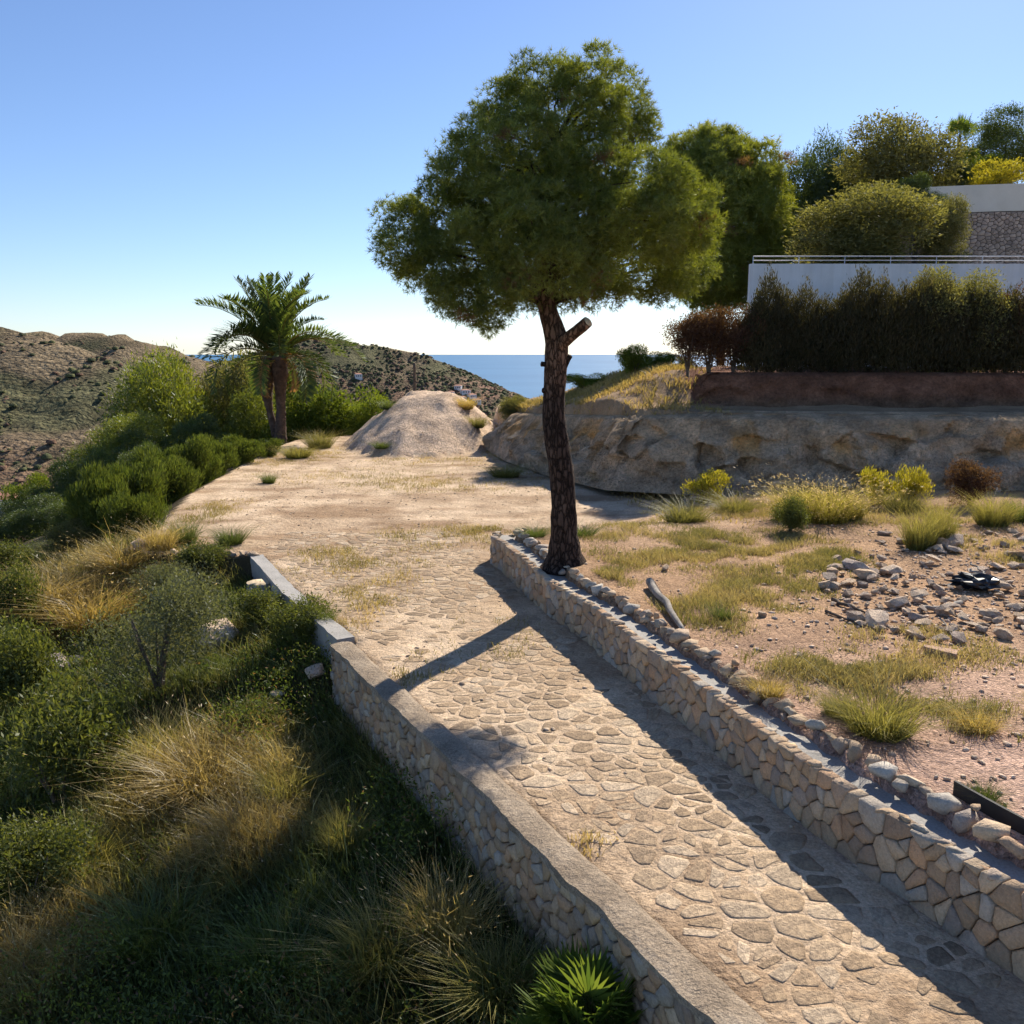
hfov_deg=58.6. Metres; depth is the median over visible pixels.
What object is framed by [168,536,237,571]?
leafy weed
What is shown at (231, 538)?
grass clump
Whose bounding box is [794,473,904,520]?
grass clump
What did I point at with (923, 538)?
grass clump
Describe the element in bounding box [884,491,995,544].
grass clump
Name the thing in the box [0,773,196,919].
grass clump
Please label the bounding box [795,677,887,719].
grass clump
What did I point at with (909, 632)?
rubble stone
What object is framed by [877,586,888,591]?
rubble stone
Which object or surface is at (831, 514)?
grass clump
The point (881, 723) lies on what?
grass clump
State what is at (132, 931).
grass clump
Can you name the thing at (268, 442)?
juniper bush
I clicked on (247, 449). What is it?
juniper bush
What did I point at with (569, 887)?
driveway wall
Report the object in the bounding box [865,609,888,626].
rubble stone
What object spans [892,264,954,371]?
cypress
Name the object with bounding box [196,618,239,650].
boulder
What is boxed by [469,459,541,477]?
grass clump
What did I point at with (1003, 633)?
rubble stone
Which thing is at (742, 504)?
grass clump
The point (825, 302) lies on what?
cypress
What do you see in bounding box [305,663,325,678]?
boulder
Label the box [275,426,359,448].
grass clump
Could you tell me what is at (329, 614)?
grass clump
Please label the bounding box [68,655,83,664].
boulder
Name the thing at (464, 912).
grass clump
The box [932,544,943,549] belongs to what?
rubble stone
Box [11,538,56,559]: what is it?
grey shrub
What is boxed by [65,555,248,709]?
grey shrub
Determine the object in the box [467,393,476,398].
hillside house
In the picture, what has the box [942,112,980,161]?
fan palm
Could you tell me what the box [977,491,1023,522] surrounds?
grass clump
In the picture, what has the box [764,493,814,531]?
shrub
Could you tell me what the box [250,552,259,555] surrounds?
boulder
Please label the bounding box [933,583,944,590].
rubble stone
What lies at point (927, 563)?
rubble stone
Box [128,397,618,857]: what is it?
lot grass
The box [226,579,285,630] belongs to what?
leafy weed
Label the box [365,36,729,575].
pine tree
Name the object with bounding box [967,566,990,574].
rubble stone
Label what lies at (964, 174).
dark shrub
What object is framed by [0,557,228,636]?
grass clump
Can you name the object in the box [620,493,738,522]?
grass clump
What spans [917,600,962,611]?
weathered plank
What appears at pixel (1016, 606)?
rubble stone
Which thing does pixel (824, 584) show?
rubble stone
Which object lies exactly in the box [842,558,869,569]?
rubble stone
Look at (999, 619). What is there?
rubble stone
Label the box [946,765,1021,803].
grass clump
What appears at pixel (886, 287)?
cypress
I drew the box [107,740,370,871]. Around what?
grass clump
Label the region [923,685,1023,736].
grass clump
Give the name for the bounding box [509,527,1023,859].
stone edging
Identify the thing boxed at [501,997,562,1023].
dwarf fan palm
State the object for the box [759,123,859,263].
pine tree
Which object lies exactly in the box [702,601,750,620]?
grass clump
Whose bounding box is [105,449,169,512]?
juniper bush
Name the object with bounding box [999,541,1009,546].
rubble stone
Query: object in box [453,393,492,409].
grass clump
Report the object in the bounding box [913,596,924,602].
rubble stone
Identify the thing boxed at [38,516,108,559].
olive shrub
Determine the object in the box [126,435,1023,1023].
driveway
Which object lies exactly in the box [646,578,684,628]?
split log
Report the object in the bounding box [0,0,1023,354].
sky
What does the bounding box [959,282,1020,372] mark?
cypress
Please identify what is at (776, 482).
boulder
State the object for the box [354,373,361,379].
hillside house
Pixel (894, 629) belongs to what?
rubble stone
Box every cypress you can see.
[727,290,785,371]
[747,258,793,371]
[764,282,808,371]
[778,275,831,371]
[796,292,849,371]
[817,282,873,371]
[834,261,890,371]
[856,267,915,371]
[878,276,935,371]
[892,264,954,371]
[912,276,975,371]
[939,285,1000,372]
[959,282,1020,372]
[983,283,1023,372]
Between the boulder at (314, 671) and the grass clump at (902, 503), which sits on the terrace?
the grass clump at (902, 503)
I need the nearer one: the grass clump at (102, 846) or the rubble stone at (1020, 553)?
the grass clump at (102, 846)
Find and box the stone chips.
[183,423,1023,827]
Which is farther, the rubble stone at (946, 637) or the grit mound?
the grit mound
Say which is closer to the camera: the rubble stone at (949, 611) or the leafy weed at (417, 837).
the leafy weed at (417, 837)
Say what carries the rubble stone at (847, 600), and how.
on the terrace
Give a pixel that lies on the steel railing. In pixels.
(890, 260)
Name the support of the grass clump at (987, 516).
on the terrace
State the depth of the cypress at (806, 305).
34.80 m
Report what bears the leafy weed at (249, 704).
on the hillside
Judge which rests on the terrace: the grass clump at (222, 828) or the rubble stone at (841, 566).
the rubble stone at (841, 566)
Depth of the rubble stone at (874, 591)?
16.33 m
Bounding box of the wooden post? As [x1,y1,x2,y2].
[413,363,415,390]
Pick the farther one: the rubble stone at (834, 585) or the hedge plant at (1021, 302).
the hedge plant at (1021, 302)
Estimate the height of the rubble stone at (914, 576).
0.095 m
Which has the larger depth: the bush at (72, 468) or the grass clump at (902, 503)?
the bush at (72, 468)
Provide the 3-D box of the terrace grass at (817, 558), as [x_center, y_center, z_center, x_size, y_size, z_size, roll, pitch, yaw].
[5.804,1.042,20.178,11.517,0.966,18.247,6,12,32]
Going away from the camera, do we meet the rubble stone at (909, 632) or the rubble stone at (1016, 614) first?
the rubble stone at (909, 632)
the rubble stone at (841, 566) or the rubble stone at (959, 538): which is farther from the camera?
the rubble stone at (959, 538)
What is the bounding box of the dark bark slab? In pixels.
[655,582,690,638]
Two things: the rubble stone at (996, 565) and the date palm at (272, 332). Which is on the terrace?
the rubble stone at (996, 565)
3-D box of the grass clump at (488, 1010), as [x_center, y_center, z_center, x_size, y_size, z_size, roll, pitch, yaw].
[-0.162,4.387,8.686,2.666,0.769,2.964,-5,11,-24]
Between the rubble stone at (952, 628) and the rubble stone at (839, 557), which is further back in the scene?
the rubble stone at (839, 557)
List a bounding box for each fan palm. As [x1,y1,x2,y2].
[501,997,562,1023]
[502,932,646,1023]
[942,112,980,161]
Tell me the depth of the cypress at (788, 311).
34.84 m
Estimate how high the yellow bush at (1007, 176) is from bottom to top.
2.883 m
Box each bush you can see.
[0,467,51,536]
[0,535,45,574]
[60,458,131,547]
[96,486,170,542]
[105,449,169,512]
[127,443,204,506]
[159,430,226,493]
[192,432,240,478]
[219,433,267,466]
[254,364,352,442]
[256,437,286,456]
[286,384,387,438]
[339,393,389,435]
[497,394,525,419]
[566,373,605,387]
[615,342,653,373]
[647,350,677,365]
[676,357,694,366]
[906,261,1018,372]
[944,145,1008,183]
[964,156,1023,184]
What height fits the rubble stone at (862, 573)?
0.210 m
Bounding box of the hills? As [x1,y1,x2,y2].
[0,327,517,545]
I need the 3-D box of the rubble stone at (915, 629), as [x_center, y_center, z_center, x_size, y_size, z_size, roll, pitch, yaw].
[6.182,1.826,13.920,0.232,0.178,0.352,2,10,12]
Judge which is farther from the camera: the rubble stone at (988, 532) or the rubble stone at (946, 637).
the rubble stone at (988, 532)
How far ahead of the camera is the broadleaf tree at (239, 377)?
63.40 m
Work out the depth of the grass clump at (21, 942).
10.66 m
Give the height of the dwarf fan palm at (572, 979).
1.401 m
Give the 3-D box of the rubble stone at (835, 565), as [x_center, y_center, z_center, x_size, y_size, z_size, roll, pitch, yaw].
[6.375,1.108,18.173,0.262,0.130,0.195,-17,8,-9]
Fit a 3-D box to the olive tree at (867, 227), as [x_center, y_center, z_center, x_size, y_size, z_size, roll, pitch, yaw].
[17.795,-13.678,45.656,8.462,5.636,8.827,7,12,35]
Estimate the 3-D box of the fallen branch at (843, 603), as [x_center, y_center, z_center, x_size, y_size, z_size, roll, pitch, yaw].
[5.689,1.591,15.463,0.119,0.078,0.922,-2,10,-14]
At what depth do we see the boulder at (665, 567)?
18.06 m
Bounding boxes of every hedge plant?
[659,304,715,377]
[679,299,740,372]
[706,303,772,371]
[996,278,1023,372]
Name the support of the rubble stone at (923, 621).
on the terrace
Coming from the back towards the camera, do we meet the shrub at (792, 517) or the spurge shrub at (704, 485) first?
the spurge shrub at (704, 485)
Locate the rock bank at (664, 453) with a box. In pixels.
[482,409,1023,494]
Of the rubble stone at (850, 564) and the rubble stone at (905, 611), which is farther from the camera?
the rubble stone at (850, 564)
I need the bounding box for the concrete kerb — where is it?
[250,554,354,664]
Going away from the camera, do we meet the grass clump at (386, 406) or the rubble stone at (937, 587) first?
the rubble stone at (937, 587)
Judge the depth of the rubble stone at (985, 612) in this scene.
14.96 m
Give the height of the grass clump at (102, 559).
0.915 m
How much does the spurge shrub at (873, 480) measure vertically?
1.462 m
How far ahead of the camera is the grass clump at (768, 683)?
11.64 m
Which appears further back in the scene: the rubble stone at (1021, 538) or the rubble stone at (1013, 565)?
the rubble stone at (1021, 538)
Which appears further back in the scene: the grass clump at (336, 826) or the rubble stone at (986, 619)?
the rubble stone at (986, 619)
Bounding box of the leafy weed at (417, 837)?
[375,816,439,880]
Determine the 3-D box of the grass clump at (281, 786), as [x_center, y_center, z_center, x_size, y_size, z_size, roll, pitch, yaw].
[-3.028,3.812,12.839,2.925,0.829,2.780,6,12,31]
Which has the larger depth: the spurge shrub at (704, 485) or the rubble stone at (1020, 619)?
the spurge shrub at (704, 485)
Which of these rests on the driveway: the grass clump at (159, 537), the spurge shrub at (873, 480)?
the grass clump at (159, 537)
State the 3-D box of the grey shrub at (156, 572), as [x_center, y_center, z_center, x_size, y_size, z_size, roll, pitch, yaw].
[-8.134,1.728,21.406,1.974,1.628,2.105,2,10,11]
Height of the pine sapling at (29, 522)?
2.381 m
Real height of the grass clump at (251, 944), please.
0.799 m
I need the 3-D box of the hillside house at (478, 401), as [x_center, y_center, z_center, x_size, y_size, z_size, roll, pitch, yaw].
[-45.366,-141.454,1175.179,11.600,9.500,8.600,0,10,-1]
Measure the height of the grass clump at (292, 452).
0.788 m
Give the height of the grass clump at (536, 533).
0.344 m
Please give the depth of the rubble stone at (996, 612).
14.99 m
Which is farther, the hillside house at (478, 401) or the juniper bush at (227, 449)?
the hillside house at (478, 401)
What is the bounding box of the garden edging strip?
[953,780,1023,834]
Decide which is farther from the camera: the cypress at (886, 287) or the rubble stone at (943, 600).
the cypress at (886, 287)
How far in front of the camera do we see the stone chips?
15.40 m
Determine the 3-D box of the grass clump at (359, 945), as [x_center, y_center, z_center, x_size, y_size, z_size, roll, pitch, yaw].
[-1.381,4.382,9.464,3.613,0.890,3.250,4,11,22]
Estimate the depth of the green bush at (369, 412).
58.02 m
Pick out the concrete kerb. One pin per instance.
(332, 631)
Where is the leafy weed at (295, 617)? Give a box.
[253,587,336,645]
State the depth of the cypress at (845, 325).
34.55 m
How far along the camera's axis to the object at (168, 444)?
45.90 m
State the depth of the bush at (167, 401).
59.27 m
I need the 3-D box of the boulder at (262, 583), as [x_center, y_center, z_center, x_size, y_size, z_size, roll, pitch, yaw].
[-5.675,1.973,20.535,0.884,0.835,0.860,0,10,0]
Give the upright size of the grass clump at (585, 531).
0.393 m
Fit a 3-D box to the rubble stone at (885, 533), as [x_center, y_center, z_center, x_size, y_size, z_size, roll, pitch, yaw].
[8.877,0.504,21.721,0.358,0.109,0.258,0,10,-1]
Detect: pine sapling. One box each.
[0,491,65,540]
[0,499,43,546]
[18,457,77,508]
[36,500,82,527]
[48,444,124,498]
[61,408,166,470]
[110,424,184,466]
[115,439,162,467]
[168,410,230,452]
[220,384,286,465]
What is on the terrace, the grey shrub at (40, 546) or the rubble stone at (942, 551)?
the rubble stone at (942, 551)
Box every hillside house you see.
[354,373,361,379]
[454,385,461,390]
[460,389,470,394]
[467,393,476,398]
[472,399,480,404]
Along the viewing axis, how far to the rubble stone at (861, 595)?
16.09 m
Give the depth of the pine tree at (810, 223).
61.67 m
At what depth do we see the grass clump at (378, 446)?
45.16 m
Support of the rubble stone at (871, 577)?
on the terrace
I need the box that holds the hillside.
[0,263,813,1023]
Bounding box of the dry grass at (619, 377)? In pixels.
[479,361,764,535]
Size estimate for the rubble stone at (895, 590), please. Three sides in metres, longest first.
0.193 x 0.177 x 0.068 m
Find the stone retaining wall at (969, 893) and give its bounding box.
[490,531,1023,980]
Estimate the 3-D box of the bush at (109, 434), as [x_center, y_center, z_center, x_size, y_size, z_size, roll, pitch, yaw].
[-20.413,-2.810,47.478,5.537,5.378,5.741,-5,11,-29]
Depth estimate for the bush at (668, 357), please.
43.06 m
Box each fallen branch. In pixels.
[824,610,882,631]
[831,597,864,613]
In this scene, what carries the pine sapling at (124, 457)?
on the hillside
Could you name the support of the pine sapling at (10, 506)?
on the hillside
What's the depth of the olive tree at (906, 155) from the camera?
53.48 m
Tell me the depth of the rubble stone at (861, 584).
16.86 m
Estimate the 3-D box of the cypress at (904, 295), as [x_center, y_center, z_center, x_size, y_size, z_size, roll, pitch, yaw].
[15.115,-7.099,35.241,2.509,3.948,2.493,5,11,26]
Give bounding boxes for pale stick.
[970,562,984,573]
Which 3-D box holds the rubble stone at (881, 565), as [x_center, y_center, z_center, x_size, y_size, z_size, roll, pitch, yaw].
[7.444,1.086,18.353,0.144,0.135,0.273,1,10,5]
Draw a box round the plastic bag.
[944,571,1000,590]
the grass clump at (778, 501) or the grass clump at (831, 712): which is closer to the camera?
the grass clump at (831, 712)
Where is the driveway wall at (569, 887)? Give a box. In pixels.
[329,641,767,1023]
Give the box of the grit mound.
[344,390,494,457]
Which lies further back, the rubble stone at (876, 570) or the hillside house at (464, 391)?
the hillside house at (464, 391)
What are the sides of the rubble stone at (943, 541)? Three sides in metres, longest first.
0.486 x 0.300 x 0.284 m
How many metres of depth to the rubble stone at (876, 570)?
17.82 m
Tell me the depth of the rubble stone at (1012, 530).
21.92 m
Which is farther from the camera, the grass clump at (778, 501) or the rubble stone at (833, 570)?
the grass clump at (778, 501)
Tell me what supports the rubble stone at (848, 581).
on the terrace
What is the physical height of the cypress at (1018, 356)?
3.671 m
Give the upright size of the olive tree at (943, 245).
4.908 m
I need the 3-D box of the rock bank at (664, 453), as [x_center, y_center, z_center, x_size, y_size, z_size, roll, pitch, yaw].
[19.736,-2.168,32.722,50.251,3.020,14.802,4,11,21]
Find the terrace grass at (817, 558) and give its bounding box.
[543,499,1023,742]
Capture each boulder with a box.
[44,652,71,670]
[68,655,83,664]
[131,538,150,549]
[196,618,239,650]
[245,579,270,604]
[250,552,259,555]
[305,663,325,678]
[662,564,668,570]
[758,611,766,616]
[772,481,782,485]
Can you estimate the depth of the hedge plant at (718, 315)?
34.83 m
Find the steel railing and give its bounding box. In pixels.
[753,256,1023,263]
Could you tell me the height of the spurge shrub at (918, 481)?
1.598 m
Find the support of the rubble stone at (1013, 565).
on the terrace
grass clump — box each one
[0,541,172,619]
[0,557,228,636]
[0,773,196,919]
[0,825,315,1004]
[0,876,133,996]
[25,685,355,824]
[38,527,210,574]
[41,677,292,790]
[98,850,421,1007]
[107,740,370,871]
[109,511,207,552]
[146,513,221,544]
[177,519,275,545]
[190,731,373,810]
[205,827,517,1013]
[256,471,281,483]
[265,443,329,458]
[267,779,401,863]
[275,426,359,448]
[306,602,347,622]
[312,817,543,966]
[366,875,584,1023]
[368,439,393,448]
[370,398,397,409]
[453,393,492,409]
[460,413,493,427]
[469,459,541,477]
[502,520,550,537]
[533,516,634,536]
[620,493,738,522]
[682,488,784,513]
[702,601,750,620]
[710,660,827,699]
[734,462,923,524]
[738,470,882,519]
[774,651,1022,752]
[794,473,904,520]
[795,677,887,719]
[849,486,951,513]
[870,499,970,550]
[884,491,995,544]
[922,483,1023,527]
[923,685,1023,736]
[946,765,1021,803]
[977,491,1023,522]
[986,795,1019,808]
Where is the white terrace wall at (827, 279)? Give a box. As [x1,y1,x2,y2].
[747,264,1023,367]
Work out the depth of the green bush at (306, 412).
59.02 m
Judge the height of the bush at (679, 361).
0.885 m
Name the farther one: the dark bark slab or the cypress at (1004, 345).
the cypress at (1004, 345)
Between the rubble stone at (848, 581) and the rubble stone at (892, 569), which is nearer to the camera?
the rubble stone at (848, 581)
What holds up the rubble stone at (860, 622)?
on the terrace
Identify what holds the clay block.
on the terrace
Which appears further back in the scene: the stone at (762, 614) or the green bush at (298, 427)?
the green bush at (298, 427)
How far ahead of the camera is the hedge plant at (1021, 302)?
34.70 m
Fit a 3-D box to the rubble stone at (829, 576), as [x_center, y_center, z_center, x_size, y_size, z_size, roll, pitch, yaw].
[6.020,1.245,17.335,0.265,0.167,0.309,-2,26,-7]
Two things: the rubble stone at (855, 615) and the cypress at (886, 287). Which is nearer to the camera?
the rubble stone at (855, 615)
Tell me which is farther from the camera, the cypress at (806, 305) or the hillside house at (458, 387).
the hillside house at (458, 387)
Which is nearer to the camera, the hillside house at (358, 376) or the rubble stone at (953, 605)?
the rubble stone at (953, 605)
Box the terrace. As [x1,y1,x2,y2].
[492,485,1023,974]
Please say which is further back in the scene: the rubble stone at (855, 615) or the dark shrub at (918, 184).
the dark shrub at (918, 184)
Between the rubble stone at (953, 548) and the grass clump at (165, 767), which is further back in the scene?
the rubble stone at (953, 548)
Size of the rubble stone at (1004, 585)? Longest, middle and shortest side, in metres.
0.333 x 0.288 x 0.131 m
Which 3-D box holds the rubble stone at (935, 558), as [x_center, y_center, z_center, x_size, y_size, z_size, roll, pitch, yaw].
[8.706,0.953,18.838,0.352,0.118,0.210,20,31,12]
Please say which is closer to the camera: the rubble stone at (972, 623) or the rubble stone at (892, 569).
the rubble stone at (972, 623)
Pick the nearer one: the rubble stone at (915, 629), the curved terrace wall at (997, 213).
the rubble stone at (915, 629)
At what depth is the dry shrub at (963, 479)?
25.63 m
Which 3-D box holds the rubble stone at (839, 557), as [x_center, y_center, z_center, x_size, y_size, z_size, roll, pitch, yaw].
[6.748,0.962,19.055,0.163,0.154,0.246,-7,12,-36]
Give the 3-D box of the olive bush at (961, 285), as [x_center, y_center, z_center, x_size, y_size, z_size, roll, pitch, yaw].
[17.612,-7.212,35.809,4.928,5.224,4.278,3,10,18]
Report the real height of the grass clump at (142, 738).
1.032 m
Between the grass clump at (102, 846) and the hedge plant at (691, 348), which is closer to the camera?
the grass clump at (102, 846)
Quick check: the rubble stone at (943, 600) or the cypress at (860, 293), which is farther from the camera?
the cypress at (860, 293)
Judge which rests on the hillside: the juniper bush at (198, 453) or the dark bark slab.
the juniper bush at (198, 453)
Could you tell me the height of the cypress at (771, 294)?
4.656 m
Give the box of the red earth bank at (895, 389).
[694,372,1023,407]
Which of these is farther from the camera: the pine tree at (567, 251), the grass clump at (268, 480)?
the grass clump at (268, 480)
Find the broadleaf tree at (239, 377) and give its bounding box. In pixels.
[173,347,296,438]
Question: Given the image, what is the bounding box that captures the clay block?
[923,644,957,658]
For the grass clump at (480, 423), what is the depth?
48.10 m
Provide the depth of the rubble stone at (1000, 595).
16.17 m
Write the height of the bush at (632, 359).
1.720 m
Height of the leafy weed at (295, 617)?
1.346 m
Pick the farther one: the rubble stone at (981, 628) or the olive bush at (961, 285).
the olive bush at (961, 285)
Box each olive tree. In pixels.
[781,179,957,263]
[824,106,977,223]
[913,191,974,263]
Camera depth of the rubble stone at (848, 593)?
16.15 m
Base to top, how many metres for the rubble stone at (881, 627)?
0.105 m
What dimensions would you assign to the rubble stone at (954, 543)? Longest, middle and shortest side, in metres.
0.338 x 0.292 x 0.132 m
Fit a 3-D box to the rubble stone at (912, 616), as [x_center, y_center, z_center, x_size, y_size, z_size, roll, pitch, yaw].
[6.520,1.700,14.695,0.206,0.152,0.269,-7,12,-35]
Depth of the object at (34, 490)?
45.71 m
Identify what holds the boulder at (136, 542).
on the hillside
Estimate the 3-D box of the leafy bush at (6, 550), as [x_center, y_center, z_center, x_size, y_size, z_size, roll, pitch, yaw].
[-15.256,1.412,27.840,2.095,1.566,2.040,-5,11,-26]
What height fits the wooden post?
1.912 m
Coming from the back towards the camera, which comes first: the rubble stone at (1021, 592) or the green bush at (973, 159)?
the green bush at (973, 159)
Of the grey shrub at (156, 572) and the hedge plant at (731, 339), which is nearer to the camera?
the grey shrub at (156, 572)
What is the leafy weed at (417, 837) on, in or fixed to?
on the hillside
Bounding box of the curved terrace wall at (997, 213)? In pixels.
[909,183,1023,263]
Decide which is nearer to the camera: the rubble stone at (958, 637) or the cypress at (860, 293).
the rubble stone at (958, 637)
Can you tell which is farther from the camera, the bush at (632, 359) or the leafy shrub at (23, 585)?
the bush at (632, 359)
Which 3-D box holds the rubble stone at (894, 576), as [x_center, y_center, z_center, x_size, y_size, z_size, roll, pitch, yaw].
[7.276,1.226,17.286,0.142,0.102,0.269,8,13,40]
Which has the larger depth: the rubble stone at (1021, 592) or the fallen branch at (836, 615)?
the rubble stone at (1021, 592)
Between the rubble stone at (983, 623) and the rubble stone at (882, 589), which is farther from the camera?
the rubble stone at (882, 589)
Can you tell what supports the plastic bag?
on the terrace
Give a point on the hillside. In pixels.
(242, 563)
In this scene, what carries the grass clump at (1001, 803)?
on the terrace
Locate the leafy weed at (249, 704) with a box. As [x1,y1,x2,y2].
[207,688,285,732]
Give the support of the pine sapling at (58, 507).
on the hillside
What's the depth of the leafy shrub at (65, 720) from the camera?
13.91 m
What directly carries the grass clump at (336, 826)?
on the hillside
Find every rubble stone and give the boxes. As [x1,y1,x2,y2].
[818,580,830,588]
[822,572,836,581]
[826,567,838,574]
[827,563,838,568]
[830,582,838,590]
[833,555,841,560]
[836,563,845,569]
[840,578,855,585]
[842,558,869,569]
[842,590,853,596]
[843,598,850,602]
[846,611,864,620]
[855,620,866,626]
[856,569,880,578]
[857,581,868,586]
[858,591,868,598]
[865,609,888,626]
[866,573,876,581]
[868,568,880,573]
[870,589,877,593]
[873,625,886,630]
[876,531,892,535]
[876,555,887,560]
[877,563,886,567]
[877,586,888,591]
[879,564,902,573]
[884,596,909,608]
[889,626,901,632]
[890,574,898,579]
[891,587,898,593]
[901,580,909,584]
[902,607,909,614]
[905,629,924,638]
[908,574,916,578]
[908,612,926,620]
[908,625,925,637]
[910,589,928,598]
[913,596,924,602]
[914,618,930,625]
[920,561,926,566]
[925,554,941,562]
[925,561,933,565]
[926,579,934,586]
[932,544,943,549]
[932,633,949,641]
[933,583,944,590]
[935,591,947,596]
[935,604,952,614]
[936,538,949,550]
[937,550,946,553]
[940,597,949,603]
[944,608,954,615]
[945,545,963,551]
[945,624,958,632]
[946,534,963,546]
[948,603,960,607]
[949,540,959,545]
[951,631,966,643]
[956,595,968,602]
[957,611,970,620]
[965,622,979,626]
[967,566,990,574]
[975,624,988,632]
[976,622,989,625]
[979,609,995,616]
[982,616,991,621]
[983,530,992,533]
[988,562,1005,568]
[988,609,1002,617]
[990,616,1003,623]
[992,627,1013,639]
[993,593,1005,597]
[998,580,1013,589]
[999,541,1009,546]
[1006,603,1023,610]
[1007,528,1019,533]
[1007,552,1023,555]
[1007,561,1018,568]
[1013,612,1023,618]
[1016,616,1023,624]
[1017,536,1023,542]
[1018,589,1023,595]
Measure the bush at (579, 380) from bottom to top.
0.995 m
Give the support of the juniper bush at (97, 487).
on the hillside
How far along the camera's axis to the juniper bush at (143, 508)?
25.63 m
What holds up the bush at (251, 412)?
on the hillside
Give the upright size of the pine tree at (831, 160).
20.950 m
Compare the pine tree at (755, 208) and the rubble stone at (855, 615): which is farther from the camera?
the pine tree at (755, 208)
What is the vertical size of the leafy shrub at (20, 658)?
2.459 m
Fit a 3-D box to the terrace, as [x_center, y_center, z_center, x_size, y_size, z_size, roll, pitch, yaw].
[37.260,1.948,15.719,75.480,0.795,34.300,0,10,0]
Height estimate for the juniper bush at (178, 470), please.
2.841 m
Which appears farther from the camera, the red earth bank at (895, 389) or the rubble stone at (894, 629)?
the red earth bank at (895, 389)
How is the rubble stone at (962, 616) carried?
on the terrace
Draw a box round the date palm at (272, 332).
[192,270,367,444]
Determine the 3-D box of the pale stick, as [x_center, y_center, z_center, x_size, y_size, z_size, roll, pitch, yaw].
[8.947,1.107,17.411,0.116,0.087,1.060,1,10,5]
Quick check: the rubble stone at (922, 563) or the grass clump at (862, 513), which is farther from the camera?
the grass clump at (862, 513)
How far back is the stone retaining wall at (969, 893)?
9.72 m
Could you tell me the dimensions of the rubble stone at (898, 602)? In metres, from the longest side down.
0.408 x 0.364 x 0.185 m
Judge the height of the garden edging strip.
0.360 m
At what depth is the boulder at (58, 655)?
18.99 m
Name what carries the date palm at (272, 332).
on the hillside
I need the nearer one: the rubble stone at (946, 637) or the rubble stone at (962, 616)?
the rubble stone at (946, 637)
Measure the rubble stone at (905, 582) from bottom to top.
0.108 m
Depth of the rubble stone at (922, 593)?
15.91 m
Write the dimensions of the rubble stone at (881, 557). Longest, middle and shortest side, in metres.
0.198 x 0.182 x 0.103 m
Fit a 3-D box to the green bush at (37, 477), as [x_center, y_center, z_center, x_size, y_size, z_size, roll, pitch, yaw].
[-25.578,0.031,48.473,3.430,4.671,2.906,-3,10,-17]
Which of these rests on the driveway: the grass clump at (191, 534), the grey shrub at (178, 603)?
the grass clump at (191, 534)
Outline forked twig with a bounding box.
[939,618,959,644]
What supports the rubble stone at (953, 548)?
on the terrace
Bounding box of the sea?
[187,355,744,398]
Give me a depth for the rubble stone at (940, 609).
15.08 m
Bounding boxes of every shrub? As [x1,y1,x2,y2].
[0,551,51,632]
[0,608,76,718]
[0,661,147,809]
[0,799,110,912]
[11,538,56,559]
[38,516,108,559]
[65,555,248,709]
[120,558,203,603]
[680,468,733,504]
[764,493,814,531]
[857,463,901,505]
[891,464,935,502]
[894,170,951,263]
[941,162,974,185]
[942,453,1004,506]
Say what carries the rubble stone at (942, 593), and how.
on the terrace
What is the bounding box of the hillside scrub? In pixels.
[0,333,528,548]
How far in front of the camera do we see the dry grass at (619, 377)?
36.41 m
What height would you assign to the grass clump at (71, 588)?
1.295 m
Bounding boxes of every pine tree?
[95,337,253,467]
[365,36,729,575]
[646,118,799,365]
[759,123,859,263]
[787,180,850,263]
[823,138,870,207]
[954,101,1023,182]
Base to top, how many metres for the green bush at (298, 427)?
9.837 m

